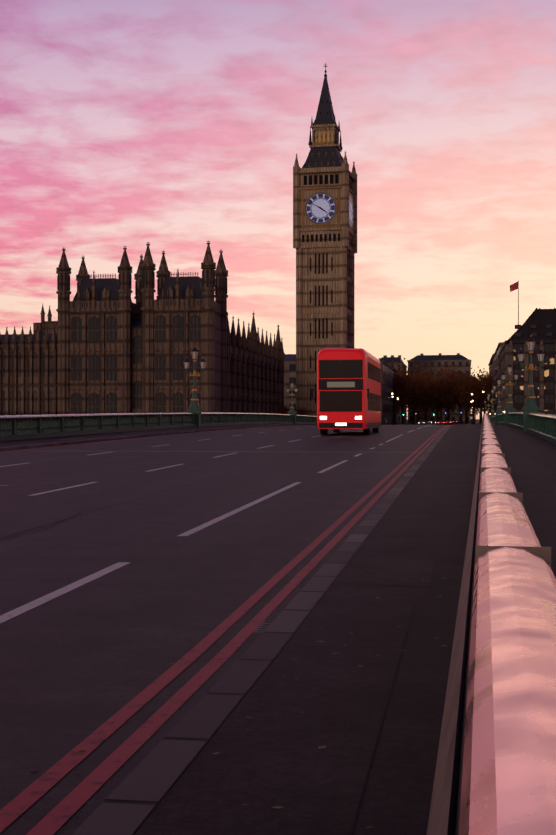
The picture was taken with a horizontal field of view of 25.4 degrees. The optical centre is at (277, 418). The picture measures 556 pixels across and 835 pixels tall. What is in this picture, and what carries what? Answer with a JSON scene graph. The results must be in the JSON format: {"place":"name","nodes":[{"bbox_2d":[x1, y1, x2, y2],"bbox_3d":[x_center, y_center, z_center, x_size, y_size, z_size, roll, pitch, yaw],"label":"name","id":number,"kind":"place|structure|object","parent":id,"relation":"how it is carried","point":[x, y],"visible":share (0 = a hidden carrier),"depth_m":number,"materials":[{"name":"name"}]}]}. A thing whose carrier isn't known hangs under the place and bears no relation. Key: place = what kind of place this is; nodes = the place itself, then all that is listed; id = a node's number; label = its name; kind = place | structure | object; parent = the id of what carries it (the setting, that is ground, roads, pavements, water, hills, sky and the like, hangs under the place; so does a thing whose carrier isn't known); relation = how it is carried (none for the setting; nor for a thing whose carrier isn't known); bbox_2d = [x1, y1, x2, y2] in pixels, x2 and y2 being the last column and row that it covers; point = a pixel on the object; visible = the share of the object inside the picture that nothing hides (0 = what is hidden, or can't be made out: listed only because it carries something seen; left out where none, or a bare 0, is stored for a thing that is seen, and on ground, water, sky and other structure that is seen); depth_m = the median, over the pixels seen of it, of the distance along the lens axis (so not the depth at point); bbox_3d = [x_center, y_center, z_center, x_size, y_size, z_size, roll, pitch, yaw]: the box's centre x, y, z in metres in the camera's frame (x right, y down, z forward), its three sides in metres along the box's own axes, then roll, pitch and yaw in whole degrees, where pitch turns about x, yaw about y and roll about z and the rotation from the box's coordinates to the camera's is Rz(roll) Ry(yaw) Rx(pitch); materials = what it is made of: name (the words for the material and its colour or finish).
{"place":"outdoors","nodes":[
{"label":"outdoors","id":0,"kind":"place"},
{"bbox_2d":[0,425,448,834],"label":"bridge road","id":1,"kind":"structure","parent":0,"point":[79,664],"depth_m":13.14,"materials":[{"name":"grey asphalt"}]},
{"bbox_2d":[0,425,449,834],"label":"road markings","id":2,"kind":"object","parent":1,"relation":"on","point":[60,814],"visible":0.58,"depth_m":7.35,"materials":[{"name":"white paint"}]},
{"bbox_2d":[28,462,470,827],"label":"fallen leaves","id":3,"kind":"object","parent":1,"relation":"on","point":[319,747],"visible":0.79,"depth_m":6.97,"materials":[{"name":"brown plant"}]},
{"bbox_2d":[311,348,380,434],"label":"double decker bus","id":4,"kind":"object","parent":1,"relation":"on","point":[348,388],"visible":0.98,"depth_m":66.19,"materials":[{"name":"red metal"}]},
{"bbox_2d":[0,0,555,418],"label":"sky","id":5,"kind":"structure","parent":0,"point":[174,127],"materials":[{"name":"pink"}]},
{"bbox_2d":[273,402,296,413],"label":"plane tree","id":6,"kind":"object","parent":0,"point":[281,411],"visible":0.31,"depth_m":252.11,"materials":[{"name":"brown plant"}]},
{"bbox_2d":[269,403,304,414],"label":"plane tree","id":7,"kind":"object","parent":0,"point":[298,413],"visible":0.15,"depth_m":264.45,"materials":[{"name":"brown plant"}]},
{"bbox_2d":[294,405,310,415],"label":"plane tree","id":8,"kind":"object","parent":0,"point":[303,409],"visible":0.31,"depth_m":271.32,"materials":[{"name":"brown plant"}]},
{"bbox_2d":[132,419,478,834],"bbox_3d":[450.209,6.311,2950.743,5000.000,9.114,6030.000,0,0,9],"label":"bank ground","id":9,"kind":"structure","parent":0,"point":[407,423],"depth_m":9.89,"materials":[{"name":"concrete"}]},
{"bbox_2d":[0,240,284,415],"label":"palace of westminster","id":10,"kind":"structure","parent":9,"relation":"on","point":[104,345],"depth_m":207.04,"materials":[{"name":"stone"}]},
{"bbox_2d":[0,408,316,440],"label":"parapet","id":11,"kind":"structure","parent":9,"relation":"on","point":[16,427],"depth_m":72.06,"materials":[{"name":"green metal"}]},
{"bbox_2d":[183,346,205,407],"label":"lamp","id":12,"kind":"object","parent":11,"relation":"on","point":[194,403],"visible":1,"depth_m":91.77,"materials":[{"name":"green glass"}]},
{"bbox_2d":[286,381,297,410],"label":"lamp","id":13,"kind":"object","parent":11,"relation":"on","point":[292,395],"visible":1,"depth_m":143.20,"materials":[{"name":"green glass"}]},
{"bbox_2d":[0,424,454,834],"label":"kerbs","id":14,"kind":"structure","parent":9,"relation":"on","point":[129,802],"depth_m":6.41,"materials":[{"name":"stone"}]},
{"bbox_2d":[0,424,555,834],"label":"bridge footways","id":15,"kind":"structure","parent":9,"relation":"on","point":[373,723],"depth_m":6.72,"materials":[{"name":"concrete"}]},
{"bbox_2d":[427,413,555,834],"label":"roadside barrier","id":16,"kind":"object","parent":15,"relation":"on","point":[495,772],"visible":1,"depth_m":2.13,"materials":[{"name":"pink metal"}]},
{"bbox_2d":[293,63,356,415],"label":"clock tower","id":17,"kind":"structure","parent":9,"relation":"on","point":[324,212],"depth_m":279.92,"materials":[{"name":"stone"}]},
{"bbox_2d":[284,342,503,424],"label":"background buildings","id":18,"kind":"structure","parent":9,"relation":"on","point":[421,359],"depth_m":517.95,"materials":[{"name":"stone"}]},
{"bbox_2d":[379,358,422,424],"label":"plane tree","id":19,"kind":"object","parent":9,"relation":"on","point":[398,392],"visible":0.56,"depth_m":379.30,"materials":[{"name":"brown plant"}]},
{"bbox_2d":[396,370,419,413],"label":"plane tree","id":20,"kind":"object","parent":9,"relation":"on","point":[409,384],"visible":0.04,"depth_m":394.69,"materials":[{"name":"brown plant"}]},
{"bbox_2d":[397,364,441,423],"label":"plane tree","id":21,"kind":"object","parent":9,"relation":"on","point":[402,408],"visible":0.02,"depth_m":421.10,"materials":[{"name":"brown plant"}]},
{"bbox_2d":[397,369,445,423],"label":"plane tree","id":22,"kind":"object","parent":9,"relation":"on","point":[423,391],"visible":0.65,"depth_m":392.60,"materials":[{"name":"brown plant"}]},
{"bbox_2d":[405,366,438,422],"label":"plane tree","id":23,"kind":"object","parent":9,"relation":"on","point":[416,419],"depth_m":482.81,"materials":[{"name":"brown plant"}]},
{"bbox_2d":[471,375,489,422],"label":"plane tree","id":24,"kind":"object","parent":9,"relation":"on","point":[480,410],"visible":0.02,"depth_m":487.46,"materials":[{"name":"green plant"}]},
{"bbox_2d":[489,407,555,444],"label":"parapet","id":25,"kind":"structure","parent":9,"relation":"on","point":[532,421],"depth_m":70.72,"materials":[{"name":"green metal"}]},
{"bbox_2d":[484,396,491,417],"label":"lamp","id":26,"kind":"object","parent":25,"relation":"on","point":[488,405],"visible":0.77,"depth_m":209.81,"materials":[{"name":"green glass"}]},
{"bbox_2d":[488,387,497,414],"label":"lamp","id":27,"kind":"object","parent":25,"relation":"on","point":[492,410],"visible":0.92,"depth_m":175.20,"materials":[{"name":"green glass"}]},
{"bbox_2d":[493,377,505,410],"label":"lamp","id":28,"kind":"object","parent":25,"relation":"on","point":[499,401],"visible":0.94,"depth_m":140.61,"materials":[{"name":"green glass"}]},
{"bbox_2d":[501,363,518,407],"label":"lamp","id":29,"kind":"object","parent":25,"relation":"on","point":[509,402],"visible":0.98,"depth_m":106.01,"materials":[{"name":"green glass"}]},
{"bbox_2d":[517,335,544,406],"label":"lamp","id":30,"kind":"object","parent":25,"relation":"on","point":[530,401],"visible":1,"depth_m":71.40,"materials":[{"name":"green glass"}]},
{"bbox_2d":[497,280,555,414],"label":"building","id":31,"kind":"structure","parent":9,"relation":"on","point":[539,325],"depth_m":245.21,"materials":[{"name":"stone"}]},
{"bbox_2d":[413,421,481,424],"bbox_3d":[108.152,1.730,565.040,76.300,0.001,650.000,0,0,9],"label":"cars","id":32,"kind":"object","parent":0,"point":[477,422],"depth_m":382.66,"materials":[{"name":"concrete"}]},
{"bbox_2d":[405,376,455,423],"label":"plane tree","id":33,"kind":"object","parent":32,"relation":"on","point":[426,413],"visible":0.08,"depth_m":402.90,"materials":[{"name":"brown plant"}]},
{"bbox_2d":[403,411,471,424],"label":"traffic lights","id":34,"kind":"object","parent":32,"relation":"on","point":[434,415],"visible":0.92,"depth_m":306.97,"materials":[{"name":"black metal"}]},
{"bbox_2d":[423,366,457,419],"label":"plane tree","id":35,"kind":"object","parent":32,"relation":"on","point":[441,406],"visible":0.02,"depth_m":466.82,"materials":[{"name":"brown plant"}]},
{"bbox_2d":[437,420,444,424],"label":"car","id":36,"kind":"object","parent":32,"relation":"on","point":[440,422],"visible":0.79,"depth_m":297.50,"materials":[{"name":"grey paint"}]},
{"bbox_2d":[409,364,473,421],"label":"plane tree","id":37,"kind":"object","parent":32,"relation":"on","point":[448,390],"visible":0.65,"depth_m":398.55,"materials":[{"name":"brown plant"}]},
{"bbox_2d":[390,391,504,424],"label":"street lamps","id":38,"kind":"object","parent":32,"relation":"on","point":[473,416],"visible":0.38,"depth_m":351.46,"materials":[{"name":"black metal"}]},
{"bbox_2d":[423,362,490,419],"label":"plane tree","id":39,"kind":"object","parent":32,"relation":"on","point":[455,401],"visible":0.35,"depth_m":408.03,"materials":[{"name":"brown plant"}]},
{"bbox_2d":[433,366,487,423],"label":"plane tree","id":40,"kind":"object","parent":32,"relation":"on","point":[466,419],"visible":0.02,"depth_m":449.61,"materials":[{"name":"brown plant"}]},
{"bbox_2d":[437,369,488,423],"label":"plane tree","id":41,"kind":"object","parent":32,"relation":"on","point":[460,422],"visible":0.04,"depth_m":427.91,"materials":[{"name":"brown plant"}]},
{"bbox_2d":[444,365,492,423],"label":"plane tree","id":42,"kind":"object","parent":32,"relation":"on","point":[464,401],"visible":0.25,"depth_m":391.86,"materials":[{"name":"brown plant"}]},
{"bbox_2d":[453,371,493,413],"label":"plane tree","id":43,"kind":"object","parent":32,"relation":"on","point":[481,387],"visible":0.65,"depth_m":374.04,"materials":[{"name":"brown plant"}]},
{"bbox_2d":[457,368,490,411],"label":"plane tree","id":44,"kind":"object","parent":32,"relation":"on","point":[485,376],"visible":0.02,"depth_m":423.60,"materials":[{"name":"brown plant"}]}
]}

